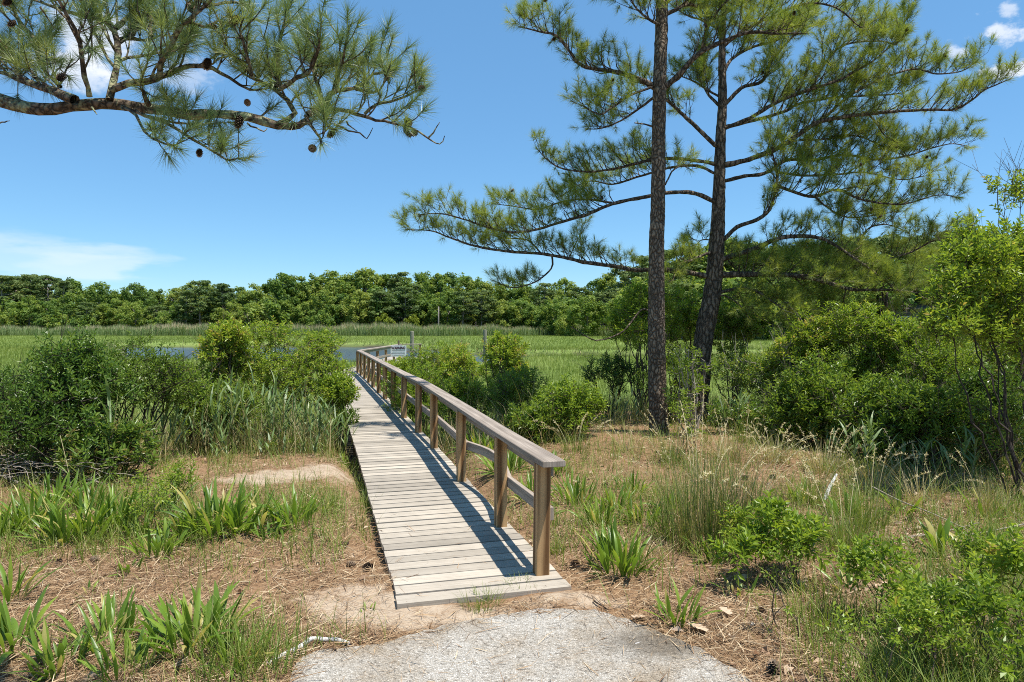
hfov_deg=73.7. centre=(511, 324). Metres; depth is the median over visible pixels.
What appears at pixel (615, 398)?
reed clump
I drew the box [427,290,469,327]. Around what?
leafy tree
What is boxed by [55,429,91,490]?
reed clump
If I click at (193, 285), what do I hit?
leafy tree
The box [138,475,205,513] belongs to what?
leafy plant
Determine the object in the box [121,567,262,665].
leafy plant
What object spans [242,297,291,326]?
bushy tree
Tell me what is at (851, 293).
leafy tree
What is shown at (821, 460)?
grass clump
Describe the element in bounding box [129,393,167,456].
reed clump
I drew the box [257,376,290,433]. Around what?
reed clump
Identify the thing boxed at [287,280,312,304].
leafy tree
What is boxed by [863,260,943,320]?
bushy tree
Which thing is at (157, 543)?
leafy plant
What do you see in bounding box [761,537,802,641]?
shrub
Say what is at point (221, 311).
leafy tree
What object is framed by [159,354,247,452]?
shrub
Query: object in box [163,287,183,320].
leafy tree
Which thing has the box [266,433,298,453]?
shrub
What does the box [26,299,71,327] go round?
leafy tree
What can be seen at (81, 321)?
bushy tree
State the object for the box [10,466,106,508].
leafy plant
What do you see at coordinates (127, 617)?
leafy plant
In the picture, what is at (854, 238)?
pine tree
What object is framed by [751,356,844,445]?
shrub
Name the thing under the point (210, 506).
leafy plant
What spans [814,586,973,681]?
shrub
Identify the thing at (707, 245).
leafy tree
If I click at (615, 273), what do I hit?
pine tree
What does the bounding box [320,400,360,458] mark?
reed clump
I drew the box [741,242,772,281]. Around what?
pine tree
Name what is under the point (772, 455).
grass clump
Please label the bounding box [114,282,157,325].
leafy tree
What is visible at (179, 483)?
shrub
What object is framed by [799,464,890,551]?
grass clump
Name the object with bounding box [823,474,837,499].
bleached stub
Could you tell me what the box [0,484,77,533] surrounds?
leafy plant
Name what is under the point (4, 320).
bushy tree
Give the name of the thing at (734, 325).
shrub
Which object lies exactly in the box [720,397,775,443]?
grass clump
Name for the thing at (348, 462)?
leafy plant
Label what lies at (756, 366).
shrub
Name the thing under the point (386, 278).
leafy tree
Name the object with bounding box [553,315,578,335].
bushy tree
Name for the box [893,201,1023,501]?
leaning shrub
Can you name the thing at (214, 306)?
leafy tree
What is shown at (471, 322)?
leafy tree
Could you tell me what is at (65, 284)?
pine tree
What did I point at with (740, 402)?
reed clump
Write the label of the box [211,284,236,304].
pine tree
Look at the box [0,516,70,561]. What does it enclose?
grass clump
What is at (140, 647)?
leafy plant
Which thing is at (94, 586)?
leafy plant
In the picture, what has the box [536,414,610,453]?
grass clump
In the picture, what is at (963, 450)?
reed clump
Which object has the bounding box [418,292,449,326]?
leafy tree
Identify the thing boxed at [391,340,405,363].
warning sign
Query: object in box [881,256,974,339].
leafy tree
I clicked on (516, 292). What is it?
leafy tree
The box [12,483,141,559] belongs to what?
leafy plant
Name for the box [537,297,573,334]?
leafy tree
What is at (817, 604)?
grass clump
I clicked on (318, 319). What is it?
bushy tree
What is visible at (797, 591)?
grass clump
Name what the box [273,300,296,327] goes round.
leafy tree
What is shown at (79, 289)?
leafy tree
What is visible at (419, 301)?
leafy tree
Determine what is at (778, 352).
shrub
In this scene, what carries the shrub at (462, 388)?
on the ground at (386, 601)
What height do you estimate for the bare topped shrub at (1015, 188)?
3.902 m
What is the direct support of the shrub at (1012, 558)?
on the ground at (386, 601)
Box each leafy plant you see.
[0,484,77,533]
[0,497,55,538]
[0,554,63,604]
[0,584,57,664]
[9,615,115,681]
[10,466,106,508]
[11,507,100,554]
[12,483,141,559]
[18,584,150,658]
[47,472,118,512]
[65,483,151,536]
[75,580,98,594]
[76,623,183,681]
[108,552,147,576]
[110,484,178,526]
[117,517,202,561]
[118,508,160,537]
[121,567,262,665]
[132,476,273,540]
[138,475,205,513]
[146,502,224,552]
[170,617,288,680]
[192,482,291,536]
[233,482,280,507]
[244,481,343,540]
[250,517,291,542]
[297,492,337,517]
[340,452,359,469]
[360,601,375,615]
[445,428,493,454]
[473,449,533,476]
[507,467,557,502]
[524,447,585,474]
[551,467,589,492]
[551,473,600,513]
[559,495,631,527]
[571,515,661,579]
[586,482,639,509]
[607,469,653,493]
[615,493,677,526]
[637,487,691,511]
[641,579,721,628]
[681,527,748,565]
[706,572,774,598]
[772,477,816,509]
[793,506,845,539]
[812,555,885,591]
[814,491,866,523]
[878,483,931,515]
[901,516,964,554]
[946,517,1008,557]
[955,485,1013,521]
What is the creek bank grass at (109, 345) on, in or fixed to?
on the ground at (386, 601)
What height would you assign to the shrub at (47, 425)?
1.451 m
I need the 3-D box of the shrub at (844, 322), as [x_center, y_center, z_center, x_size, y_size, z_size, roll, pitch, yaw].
[4.949,0.600,10.157,1.812,2.152,1.916,0,0,39]
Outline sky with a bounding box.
[0,0,1023,303]
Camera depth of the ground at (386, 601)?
4.69 m
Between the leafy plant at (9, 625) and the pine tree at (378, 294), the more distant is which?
the pine tree at (378, 294)
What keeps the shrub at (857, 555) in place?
on the ground at (386, 601)
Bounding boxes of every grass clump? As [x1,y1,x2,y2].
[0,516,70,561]
[7,513,118,561]
[165,598,293,657]
[246,488,309,523]
[347,487,383,510]
[348,471,366,493]
[453,581,508,613]
[500,573,535,588]
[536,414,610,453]
[550,526,572,556]
[572,469,623,500]
[607,424,647,453]
[611,389,816,554]
[619,527,677,560]
[626,404,818,544]
[633,496,713,543]
[641,409,702,464]
[693,410,757,462]
[713,452,793,503]
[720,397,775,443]
[726,421,811,464]
[762,560,848,602]
[763,576,877,638]
[771,452,851,507]
[776,423,868,475]
[778,609,926,681]
[798,443,930,535]
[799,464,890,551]
[829,433,922,494]
[865,429,984,509]
[877,573,1011,636]
[947,448,1021,518]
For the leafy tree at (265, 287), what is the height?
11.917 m
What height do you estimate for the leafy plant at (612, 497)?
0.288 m
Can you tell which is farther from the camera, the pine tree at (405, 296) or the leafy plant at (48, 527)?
the pine tree at (405, 296)
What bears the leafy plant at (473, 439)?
on the ground at (386, 601)
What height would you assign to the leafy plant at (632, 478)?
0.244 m
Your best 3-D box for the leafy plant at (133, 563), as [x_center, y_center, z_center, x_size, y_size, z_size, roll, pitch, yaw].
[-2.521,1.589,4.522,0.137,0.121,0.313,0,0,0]
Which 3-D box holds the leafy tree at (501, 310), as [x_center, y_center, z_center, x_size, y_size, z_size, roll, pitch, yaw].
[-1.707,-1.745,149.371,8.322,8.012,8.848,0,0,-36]
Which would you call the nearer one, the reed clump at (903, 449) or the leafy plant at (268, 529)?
the leafy plant at (268, 529)
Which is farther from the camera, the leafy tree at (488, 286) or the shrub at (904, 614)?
the leafy tree at (488, 286)
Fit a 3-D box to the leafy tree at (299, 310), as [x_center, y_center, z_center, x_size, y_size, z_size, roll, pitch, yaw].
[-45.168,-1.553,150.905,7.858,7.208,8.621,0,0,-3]
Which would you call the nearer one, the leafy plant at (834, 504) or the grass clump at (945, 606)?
the grass clump at (945, 606)
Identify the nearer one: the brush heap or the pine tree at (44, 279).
the brush heap
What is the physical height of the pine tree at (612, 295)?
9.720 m
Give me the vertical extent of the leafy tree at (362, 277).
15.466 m
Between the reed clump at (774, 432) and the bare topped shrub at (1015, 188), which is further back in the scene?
the reed clump at (774, 432)
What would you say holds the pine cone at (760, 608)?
on the ground at (386, 601)
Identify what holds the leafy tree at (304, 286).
on the ground at (386, 601)
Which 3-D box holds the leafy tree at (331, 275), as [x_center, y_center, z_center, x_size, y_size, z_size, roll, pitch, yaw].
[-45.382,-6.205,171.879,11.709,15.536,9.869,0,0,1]
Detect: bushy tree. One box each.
[0,298,32,325]
[0,311,25,327]
[33,310,71,329]
[66,314,99,329]
[87,304,117,328]
[147,313,174,325]
[234,315,248,325]
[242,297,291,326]
[305,310,335,327]
[355,284,403,326]
[374,313,395,324]
[402,314,419,326]
[516,305,538,328]
[531,303,563,321]
[532,313,554,332]
[550,295,581,325]
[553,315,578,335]
[686,271,787,339]
[831,286,891,327]
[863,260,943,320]
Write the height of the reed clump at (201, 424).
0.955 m
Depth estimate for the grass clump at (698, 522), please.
5.07 m
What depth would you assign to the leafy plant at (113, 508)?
5.36 m
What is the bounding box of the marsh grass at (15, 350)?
[0,334,1012,448]
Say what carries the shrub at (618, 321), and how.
on the ground at (386, 601)
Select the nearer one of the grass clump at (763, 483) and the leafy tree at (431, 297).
the grass clump at (763, 483)
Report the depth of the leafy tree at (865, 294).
95.46 m
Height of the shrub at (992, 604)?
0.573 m
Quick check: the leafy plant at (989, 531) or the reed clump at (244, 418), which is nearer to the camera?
the leafy plant at (989, 531)
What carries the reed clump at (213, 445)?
on the ground at (386, 601)
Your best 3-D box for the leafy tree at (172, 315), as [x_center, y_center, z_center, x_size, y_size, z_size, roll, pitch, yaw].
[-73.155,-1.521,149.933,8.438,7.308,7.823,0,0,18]
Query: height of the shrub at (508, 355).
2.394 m
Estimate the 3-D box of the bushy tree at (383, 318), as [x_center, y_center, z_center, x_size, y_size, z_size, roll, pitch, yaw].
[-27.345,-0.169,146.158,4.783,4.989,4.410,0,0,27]
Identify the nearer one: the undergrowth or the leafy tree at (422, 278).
the undergrowth
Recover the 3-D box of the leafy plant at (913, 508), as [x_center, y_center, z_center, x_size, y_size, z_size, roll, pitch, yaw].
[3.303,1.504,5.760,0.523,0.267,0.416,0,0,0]
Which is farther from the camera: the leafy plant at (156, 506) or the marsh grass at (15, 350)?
the marsh grass at (15, 350)
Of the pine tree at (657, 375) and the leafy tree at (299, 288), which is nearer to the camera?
the pine tree at (657, 375)
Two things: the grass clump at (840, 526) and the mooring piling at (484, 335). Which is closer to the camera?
the grass clump at (840, 526)
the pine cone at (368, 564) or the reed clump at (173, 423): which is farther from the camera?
the reed clump at (173, 423)
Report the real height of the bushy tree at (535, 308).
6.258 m
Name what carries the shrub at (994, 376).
on the ground at (386, 601)
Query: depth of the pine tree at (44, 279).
161.32 m
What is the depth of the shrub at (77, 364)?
7.57 m
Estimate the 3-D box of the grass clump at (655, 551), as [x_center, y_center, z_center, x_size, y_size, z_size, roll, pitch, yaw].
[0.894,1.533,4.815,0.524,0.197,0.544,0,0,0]
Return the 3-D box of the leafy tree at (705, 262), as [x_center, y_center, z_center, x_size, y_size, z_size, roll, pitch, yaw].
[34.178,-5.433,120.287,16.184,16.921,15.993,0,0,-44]
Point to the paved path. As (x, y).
(544, 667)
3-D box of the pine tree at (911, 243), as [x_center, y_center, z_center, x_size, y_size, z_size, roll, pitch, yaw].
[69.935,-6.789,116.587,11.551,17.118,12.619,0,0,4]
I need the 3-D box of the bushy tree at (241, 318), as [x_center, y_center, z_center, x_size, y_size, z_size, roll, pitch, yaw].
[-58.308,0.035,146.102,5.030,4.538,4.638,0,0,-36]
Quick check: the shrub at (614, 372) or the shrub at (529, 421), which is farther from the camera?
the shrub at (614, 372)
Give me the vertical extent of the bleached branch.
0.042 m
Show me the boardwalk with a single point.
(416, 477)
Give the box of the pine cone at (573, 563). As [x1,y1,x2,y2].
[570,560,578,566]
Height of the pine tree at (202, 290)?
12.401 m
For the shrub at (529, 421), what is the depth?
9.09 m
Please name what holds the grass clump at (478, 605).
on the ground at (386, 601)
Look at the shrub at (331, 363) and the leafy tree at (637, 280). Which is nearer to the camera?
the shrub at (331, 363)
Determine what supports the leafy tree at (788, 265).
on the ground at (386, 601)
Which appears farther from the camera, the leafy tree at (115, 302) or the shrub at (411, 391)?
the leafy tree at (115, 302)
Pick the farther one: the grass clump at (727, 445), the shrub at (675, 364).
the shrub at (675, 364)
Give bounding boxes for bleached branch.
[266,636,350,666]
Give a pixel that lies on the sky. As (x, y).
(84, 198)
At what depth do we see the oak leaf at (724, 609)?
3.80 m
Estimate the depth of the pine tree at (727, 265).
115.89 m
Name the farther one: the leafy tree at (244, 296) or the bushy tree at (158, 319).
the leafy tree at (244, 296)
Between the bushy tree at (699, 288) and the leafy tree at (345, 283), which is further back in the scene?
the leafy tree at (345, 283)
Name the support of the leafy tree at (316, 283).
on the ground at (386, 601)
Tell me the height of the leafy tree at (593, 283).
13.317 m
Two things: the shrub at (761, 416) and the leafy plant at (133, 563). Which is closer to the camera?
the leafy plant at (133, 563)
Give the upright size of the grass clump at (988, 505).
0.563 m
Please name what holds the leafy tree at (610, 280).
on the ground at (386, 601)
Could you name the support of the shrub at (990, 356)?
on the ground at (386, 601)
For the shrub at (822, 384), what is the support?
on the ground at (386, 601)
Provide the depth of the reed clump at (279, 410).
9.30 m
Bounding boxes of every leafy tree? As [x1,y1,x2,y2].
[2,295,49,327]
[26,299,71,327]
[51,292,88,327]
[54,277,85,317]
[73,281,124,318]
[86,290,112,304]
[95,298,140,326]
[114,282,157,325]
[114,300,155,327]
[132,288,154,309]
[149,288,166,312]
[157,302,198,326]
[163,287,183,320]
[174,282,202,319]
[188,306,220,325]
[191,284,228,322]
[201,296,231,325]
[210,302,245,325]
[226,286,251,311]
[229,303,265,324]
[236,283,274,320]
[255,283,276,303]
[262,272,306,320]
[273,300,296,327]
[283,274,311,318]
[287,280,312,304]
[288,302,317,326]
[299,273,326,310]
[303,289,341,325]
[316,270,341,313]
[319,293,369,326]
[323,272,364,321]
[335,289,372,325]
[347,267,383,298]
[376,273,396,298]
[385,298,413,323]
[393,291,429,325]
[395,271,436,301]
[415,298,446,326]
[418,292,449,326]
[426,273,454,319]
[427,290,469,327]
[437,272,477,326]
[448,296,477,326]
[454,276,487,326]
[475,281,508,326]
[485,299,522,328]
[497,276,530,311]
[501,300,534,327]
[507,298,534,324]
[514,283,547,307]
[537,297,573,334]
[543,277,576,325]
[563,295,609,336]
[574,278,608,326]
[595,273,619,320]
[606,276,641,332]
[613,272,688,337]
[666,246,740,324]
[676,269,731,328]
[680,236,754,300]
[744,285,781,339]
[749,242,848,317]
[754,246,803,322]
[768,270,829,330]
[784,263,860,331]
[841,254,931,329]
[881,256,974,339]
[916,225,986,273]
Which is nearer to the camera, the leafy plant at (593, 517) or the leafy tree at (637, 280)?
the leafy plant at (593, 517)
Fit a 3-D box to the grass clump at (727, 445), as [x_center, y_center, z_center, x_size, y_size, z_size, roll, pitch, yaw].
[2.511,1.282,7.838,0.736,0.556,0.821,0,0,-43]
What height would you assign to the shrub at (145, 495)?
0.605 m
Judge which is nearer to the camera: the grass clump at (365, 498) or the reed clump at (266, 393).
the grass clump at (365, 498)
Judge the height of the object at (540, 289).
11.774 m
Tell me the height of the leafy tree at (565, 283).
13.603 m
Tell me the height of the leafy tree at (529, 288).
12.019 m
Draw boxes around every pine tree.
[0,0,444,175]
[0,275,25,310]
[0,275,34,305]
[7,274,51,322]
[24,275,64,309]
[35,276,60,297]
[47,280,76,308]
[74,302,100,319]
[141,305,166,323]
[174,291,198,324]
[180,280,217,323]
[204,283,238,317]
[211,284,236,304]
[326,299,347,321]
[364,289,396,319]
[386,271,419,303]
[389,0,1023,422]
[389,286,422,323]
[449,291,479,322]
[466,290,497,324]
[478,299,506,322]
[503,0,827,433]
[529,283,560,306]
[567,287,592,312]
[592,291,615,325]
[602,266,631,302]
[606,289,620,312]
[616,255,648,292]
[641,249,689,325]
[665,282,699,338]
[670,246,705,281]
[724,240,763,284]
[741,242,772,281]
[833,236,874,275]
[863,234,918,261]
[863,236,897,262]
[893,235,934,273]
[912,231,959,257]
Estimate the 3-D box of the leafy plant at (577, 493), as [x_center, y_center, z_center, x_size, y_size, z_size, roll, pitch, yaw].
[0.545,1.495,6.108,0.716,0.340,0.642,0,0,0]
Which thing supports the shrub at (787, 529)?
on the ground at (386, 601)
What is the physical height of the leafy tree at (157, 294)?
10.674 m
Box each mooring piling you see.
[410,331,413,356]
[483,330,486,361]
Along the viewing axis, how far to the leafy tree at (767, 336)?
98.32 m
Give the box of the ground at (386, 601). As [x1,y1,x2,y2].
[0,311,1023,681]
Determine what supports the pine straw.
on the ground at (386, 601)
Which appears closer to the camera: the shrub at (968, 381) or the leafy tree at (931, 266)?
the shrub at (968, 381)
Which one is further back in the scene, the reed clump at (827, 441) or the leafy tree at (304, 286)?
the leafy tree at (304, 286)
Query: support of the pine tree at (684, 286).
on the ground at (386, 601)
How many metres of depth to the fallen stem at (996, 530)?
5.22 m
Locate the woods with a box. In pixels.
[35,235,958,327]
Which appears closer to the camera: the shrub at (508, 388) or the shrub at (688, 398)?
the shrub at (688, 398)
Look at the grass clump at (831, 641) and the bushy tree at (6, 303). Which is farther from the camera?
the bushy tree at (6, 303)
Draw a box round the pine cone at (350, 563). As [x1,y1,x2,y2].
[346,560,355,566]
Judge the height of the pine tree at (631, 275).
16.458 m
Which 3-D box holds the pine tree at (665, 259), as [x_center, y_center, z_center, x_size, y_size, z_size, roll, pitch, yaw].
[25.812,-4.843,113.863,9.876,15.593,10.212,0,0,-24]
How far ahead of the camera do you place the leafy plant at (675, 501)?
5.96 m
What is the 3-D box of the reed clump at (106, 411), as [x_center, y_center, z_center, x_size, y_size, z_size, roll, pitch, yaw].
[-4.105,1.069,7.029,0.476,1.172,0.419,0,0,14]
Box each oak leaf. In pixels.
[687,621,708,630]
[719,607,731,613]
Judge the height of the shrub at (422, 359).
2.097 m
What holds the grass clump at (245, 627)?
on the ground at (386, 601)
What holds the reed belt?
on the ground at (386, 601)
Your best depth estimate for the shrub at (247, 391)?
9.74 m
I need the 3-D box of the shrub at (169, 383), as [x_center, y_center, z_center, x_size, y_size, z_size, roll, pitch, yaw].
[-4.556,0.963,8.456,1.417,1.980,1.839,0,0,-16]
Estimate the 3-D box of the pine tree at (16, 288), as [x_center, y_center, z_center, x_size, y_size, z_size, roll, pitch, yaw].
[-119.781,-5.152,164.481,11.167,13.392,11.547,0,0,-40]
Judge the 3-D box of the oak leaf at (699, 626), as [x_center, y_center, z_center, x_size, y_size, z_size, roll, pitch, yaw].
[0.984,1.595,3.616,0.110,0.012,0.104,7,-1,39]
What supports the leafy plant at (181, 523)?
on the ground at (386, 601)
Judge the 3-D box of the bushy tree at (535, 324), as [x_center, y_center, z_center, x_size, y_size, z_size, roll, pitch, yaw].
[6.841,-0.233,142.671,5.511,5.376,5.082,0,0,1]
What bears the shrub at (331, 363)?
on the ground at (386, 601)
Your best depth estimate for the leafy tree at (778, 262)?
112.61 m
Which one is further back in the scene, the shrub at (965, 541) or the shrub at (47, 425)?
the shrub at (47, 425)
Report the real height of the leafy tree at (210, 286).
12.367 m
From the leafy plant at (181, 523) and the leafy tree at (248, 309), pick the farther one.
the leafy tree at (248, 309)
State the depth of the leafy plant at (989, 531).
4.76 m
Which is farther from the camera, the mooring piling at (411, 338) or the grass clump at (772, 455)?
the mooring piling at (411, 338)
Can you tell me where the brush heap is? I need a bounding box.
[0,435,139,490]
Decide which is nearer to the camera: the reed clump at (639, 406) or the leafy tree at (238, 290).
the reed clump at (639, 406)
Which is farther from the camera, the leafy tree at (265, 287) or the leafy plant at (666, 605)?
the leafy tree at (265, 287)
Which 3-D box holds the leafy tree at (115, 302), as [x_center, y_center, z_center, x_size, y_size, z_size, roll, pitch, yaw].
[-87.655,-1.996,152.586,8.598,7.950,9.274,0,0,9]
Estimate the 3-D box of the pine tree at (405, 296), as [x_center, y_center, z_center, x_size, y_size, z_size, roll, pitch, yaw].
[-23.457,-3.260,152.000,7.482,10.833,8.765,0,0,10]
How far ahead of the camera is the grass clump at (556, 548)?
5.01 m
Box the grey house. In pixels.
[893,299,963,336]
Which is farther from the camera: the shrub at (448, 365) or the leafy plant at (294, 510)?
the shrub at (448, 365)
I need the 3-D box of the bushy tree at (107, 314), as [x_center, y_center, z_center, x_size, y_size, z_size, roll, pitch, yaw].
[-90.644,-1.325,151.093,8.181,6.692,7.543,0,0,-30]
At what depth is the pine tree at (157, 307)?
149.69 m
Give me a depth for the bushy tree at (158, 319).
145.78 m
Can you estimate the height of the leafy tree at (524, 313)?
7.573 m
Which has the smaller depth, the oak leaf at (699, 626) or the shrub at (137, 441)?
the oak leaf at (699, 626)
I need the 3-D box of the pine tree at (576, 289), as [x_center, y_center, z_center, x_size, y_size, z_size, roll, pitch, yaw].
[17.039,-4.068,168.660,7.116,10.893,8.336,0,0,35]
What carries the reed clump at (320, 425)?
on the ground at (386, 601)
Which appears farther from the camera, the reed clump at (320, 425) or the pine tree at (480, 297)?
the pine tree at (480, 297)
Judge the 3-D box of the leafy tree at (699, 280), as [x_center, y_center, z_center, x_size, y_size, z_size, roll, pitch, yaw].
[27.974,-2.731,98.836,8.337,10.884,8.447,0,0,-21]
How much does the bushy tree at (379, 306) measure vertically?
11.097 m
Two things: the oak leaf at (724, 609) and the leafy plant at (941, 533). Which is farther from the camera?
the leafy plant at (941, 533)
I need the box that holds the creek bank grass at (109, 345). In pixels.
[105,341,984,363]
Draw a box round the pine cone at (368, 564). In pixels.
[362,562,372,570]
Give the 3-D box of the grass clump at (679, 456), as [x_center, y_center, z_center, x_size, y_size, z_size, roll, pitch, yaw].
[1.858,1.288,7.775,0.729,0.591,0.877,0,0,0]
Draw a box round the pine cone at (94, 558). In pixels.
[90,555,99,563]
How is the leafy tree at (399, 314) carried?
on the ground at (386, 601)
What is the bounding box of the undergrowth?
[0,355,1023,475]
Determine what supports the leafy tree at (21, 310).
on the ground at (386, 601)
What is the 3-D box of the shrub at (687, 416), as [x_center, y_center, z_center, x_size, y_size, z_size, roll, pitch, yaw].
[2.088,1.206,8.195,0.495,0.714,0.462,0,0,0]
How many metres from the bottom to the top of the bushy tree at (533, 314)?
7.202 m
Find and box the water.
[125,347,528,362]
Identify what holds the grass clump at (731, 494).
on the ground at (386, 601)
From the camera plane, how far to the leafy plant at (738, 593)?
4.13 m
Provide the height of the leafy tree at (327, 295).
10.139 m
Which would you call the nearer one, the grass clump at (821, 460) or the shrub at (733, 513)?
the shrub at (733, 513)
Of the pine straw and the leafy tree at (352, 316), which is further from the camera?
the leafy tree at (352, 316)
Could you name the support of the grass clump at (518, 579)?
on the ground at (386, 601)
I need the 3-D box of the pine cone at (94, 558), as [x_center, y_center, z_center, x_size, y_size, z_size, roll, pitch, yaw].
[-2.860,1.609,4.681,0.080,0.058,0.058,9,10,41]
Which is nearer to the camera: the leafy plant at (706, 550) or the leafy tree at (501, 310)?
the leafy plant at (706, 550)
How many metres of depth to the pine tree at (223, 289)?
150.80 m
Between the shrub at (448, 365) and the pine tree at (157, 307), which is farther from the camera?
the pine tree at (157, 307)
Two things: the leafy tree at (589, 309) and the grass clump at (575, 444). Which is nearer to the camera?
the grass clump at (575, 444)
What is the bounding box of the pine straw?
[0,417,1023,681]
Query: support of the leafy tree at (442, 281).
on the ground at (386, 601)
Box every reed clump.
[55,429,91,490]
[95,373,143,482]
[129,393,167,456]
[155,395,184,459]
[171,391,240,456]
[199,374,250,456]
[207,427,229,462]
[219,361,286,449]
[226,379,260,445]
[245,378,306,451]
[253,427,288,459]
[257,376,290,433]
[272,380,318,454]
[294,385,342,452]
[297,390,343,439]
[299,430,331,458]
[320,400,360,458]
[608,387,621,424]
[618,388,643,423]
[717,387,750,433]
[767,417,788,443]
[809,420,849,458]
[839,410,893,466]
[882,434,951,475]
[921,425,986,485]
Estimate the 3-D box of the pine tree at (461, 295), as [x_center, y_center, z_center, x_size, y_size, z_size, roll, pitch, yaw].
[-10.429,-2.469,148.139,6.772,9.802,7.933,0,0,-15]
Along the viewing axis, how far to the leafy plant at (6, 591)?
4.08 m
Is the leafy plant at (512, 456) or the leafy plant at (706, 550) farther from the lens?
the leafy plant at (512, 456)
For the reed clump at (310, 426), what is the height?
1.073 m
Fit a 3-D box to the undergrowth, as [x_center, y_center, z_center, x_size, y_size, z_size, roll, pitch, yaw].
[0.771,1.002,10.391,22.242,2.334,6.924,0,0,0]
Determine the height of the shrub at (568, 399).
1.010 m
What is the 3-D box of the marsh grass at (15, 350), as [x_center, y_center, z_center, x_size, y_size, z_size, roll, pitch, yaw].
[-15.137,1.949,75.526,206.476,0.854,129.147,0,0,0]
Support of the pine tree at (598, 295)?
on the ground at (386, 601)
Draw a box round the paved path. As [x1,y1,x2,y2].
[290,608,751,681]
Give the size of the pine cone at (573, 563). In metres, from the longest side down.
0.077 x 0.056 x 0.055 m
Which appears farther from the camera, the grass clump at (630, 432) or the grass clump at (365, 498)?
the grass clump at (630, 432)
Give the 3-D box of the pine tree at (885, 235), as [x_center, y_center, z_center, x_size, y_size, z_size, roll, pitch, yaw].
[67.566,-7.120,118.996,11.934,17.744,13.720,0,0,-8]
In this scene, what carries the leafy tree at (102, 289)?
on the ground at (386, 601)
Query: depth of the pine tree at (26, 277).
161.55 m
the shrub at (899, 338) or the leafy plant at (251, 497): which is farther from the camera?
the shrub at (899, 338)
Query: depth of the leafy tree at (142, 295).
167.60 m
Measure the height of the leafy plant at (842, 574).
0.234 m
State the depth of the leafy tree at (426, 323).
152.74 m
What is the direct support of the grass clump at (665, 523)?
on the ground at (386, 601)
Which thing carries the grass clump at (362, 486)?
on the ground at (386, 601)
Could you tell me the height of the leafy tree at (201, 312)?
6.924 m
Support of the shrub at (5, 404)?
on the ground at (386, 601)
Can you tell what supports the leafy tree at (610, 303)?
on the ground at (386, 601)
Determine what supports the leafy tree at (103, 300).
on the ground at (386, 601)
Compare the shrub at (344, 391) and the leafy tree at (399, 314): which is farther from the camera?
the leafy tree at (399, 314)
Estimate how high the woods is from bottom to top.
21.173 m
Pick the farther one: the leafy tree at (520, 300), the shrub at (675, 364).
the leafy tree at (520, 300)
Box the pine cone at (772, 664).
[766,658,781,677]
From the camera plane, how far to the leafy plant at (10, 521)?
5.24 m
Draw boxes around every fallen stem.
[872,486,969,530]
[949,523,1023,537]
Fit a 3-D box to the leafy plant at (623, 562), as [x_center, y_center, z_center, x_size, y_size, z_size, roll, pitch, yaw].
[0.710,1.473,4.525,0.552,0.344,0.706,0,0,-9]
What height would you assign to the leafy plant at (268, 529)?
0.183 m
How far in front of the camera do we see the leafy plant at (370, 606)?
3.92 m
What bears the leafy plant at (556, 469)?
on the ground at (386, 601)
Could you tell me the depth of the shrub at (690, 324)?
12.54 m
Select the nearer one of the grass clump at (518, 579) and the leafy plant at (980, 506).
the grass clump at (518, 579)
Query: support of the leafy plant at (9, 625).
on the ground at (386, 601)
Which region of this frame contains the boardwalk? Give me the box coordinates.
[335,344,571,609]
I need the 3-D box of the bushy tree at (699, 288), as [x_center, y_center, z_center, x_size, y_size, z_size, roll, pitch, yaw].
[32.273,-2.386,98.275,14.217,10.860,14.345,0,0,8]
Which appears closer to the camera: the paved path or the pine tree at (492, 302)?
the paved path
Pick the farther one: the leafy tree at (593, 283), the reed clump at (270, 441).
the leafy tree at (593, 283)
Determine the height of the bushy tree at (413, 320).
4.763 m
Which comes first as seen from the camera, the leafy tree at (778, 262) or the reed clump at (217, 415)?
the reed clump at (217, 415)
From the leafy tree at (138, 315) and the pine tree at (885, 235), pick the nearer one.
the pine tree at (885, 235)
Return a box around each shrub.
[0,348,120,474]
[0,362,104,458]
[0,376,40,453]
[10,313,148,462]
[48,403,162,490]
[88,322,206,463]
[117,464,180,534]
[152,452,202,507]
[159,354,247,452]
[183,305,255,432]
[204,363,283,446]
[223,310,341,436]
[263,323,355,436]
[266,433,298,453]
[313,352,365,453]
[370,350,420,399]
[377,350,447,433]
[400,336,477,406]
[422,365,498,437]
[424,340,492,420]
[473,326,548,422]
[476,349,550,427]
[503,400,567,442]
[528,371,610,439]
[574,334,647,416]
[598,272,688,418]
[633,330,708,423]
[662,341,718,436]
[665,288,718,406]
[668,397,706,453]
[701,396,790,437]
[703,488,831,585]
[706,331,805,407]
[711,301,768,407]
[713,499,749,558]
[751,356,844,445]
[752,347,885,453]
[754,301,858,392]
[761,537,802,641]
[782,295,909,425]
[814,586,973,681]
[815,349,959,463]
[823,530,929,617]
[834,293,972,393]
[859,367,1023,469]
[869,327,995,451]
[876,562,967,672]
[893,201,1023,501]
[904,563,1023,681]
[925,349,1023,466]
[942,324,1023,423]
[946,520,1023,592]
[950,522,1023,645]
[952,141,1023,402]
[968,322,1023,389]
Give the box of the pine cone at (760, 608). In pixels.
[757,607,765,615]
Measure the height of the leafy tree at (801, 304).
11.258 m
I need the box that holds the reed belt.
[0,321,971,339]
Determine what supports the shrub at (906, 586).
on the ground at (386, 601)

